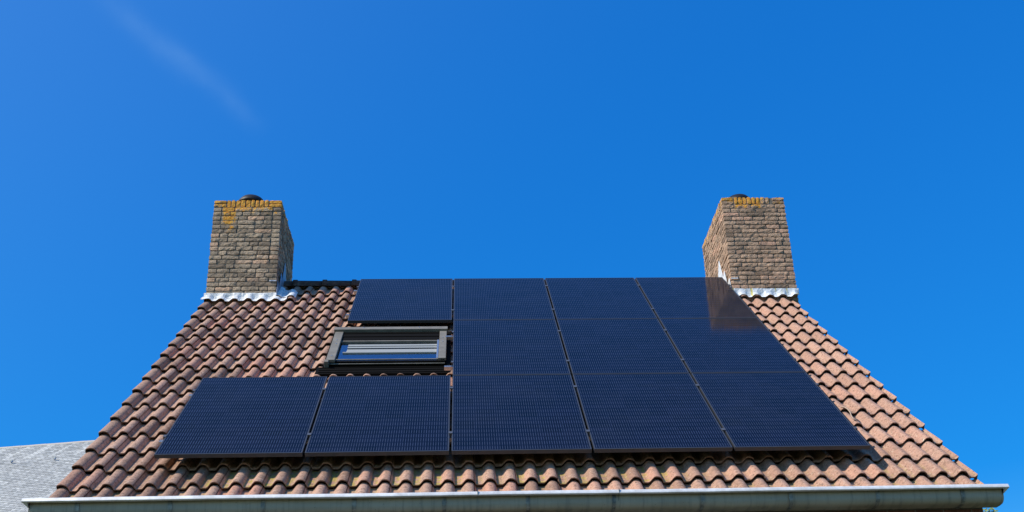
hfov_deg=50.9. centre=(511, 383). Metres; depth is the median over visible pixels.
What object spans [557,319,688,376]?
solar panel
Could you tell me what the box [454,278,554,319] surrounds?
solar panel
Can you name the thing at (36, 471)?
slate roofed building
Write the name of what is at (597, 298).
solar panel
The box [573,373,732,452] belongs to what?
solar panel
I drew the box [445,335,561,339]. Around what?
mounting rail
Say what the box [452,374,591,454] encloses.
solar panel
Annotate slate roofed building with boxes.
[0,440,94,511]
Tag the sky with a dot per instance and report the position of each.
(395, 139)
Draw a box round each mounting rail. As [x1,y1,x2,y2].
[159,436,590,445]
[444,366,569,369]
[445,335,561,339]
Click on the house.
(261, 312)
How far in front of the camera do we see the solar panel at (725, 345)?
11.10 m
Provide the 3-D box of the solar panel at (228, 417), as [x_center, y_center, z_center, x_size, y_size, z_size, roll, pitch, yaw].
[-2.300,0.265,9.344,1.239,0.056,1.746,-1,21,-3]
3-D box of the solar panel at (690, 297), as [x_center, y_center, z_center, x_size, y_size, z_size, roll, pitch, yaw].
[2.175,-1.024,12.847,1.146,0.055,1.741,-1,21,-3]
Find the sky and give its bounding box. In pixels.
[0,0,1023,511]
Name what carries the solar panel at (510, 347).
attached to the mounting rail at (448, 368)
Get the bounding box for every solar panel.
[154,377,326,458]
[305,375,452,456]
[348,279,454,322]
[449,319,569,374]
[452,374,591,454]
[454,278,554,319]
[545,278,656,320]
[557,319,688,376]
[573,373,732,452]
[635,277,757,319]
[659,318,804,374]
[691,372,869,450]
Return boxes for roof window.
[315,326,450,380]
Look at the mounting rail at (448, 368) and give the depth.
10.58 m
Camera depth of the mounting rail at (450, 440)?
8.93 m
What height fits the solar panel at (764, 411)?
0.055 m
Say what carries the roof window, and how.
in the house
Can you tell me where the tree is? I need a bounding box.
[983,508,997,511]
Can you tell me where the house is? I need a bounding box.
[21,194,1008,511]
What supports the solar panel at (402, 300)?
attached to the mounting rail
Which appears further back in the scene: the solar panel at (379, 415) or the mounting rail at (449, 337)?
the mounting rail at (449, 337)

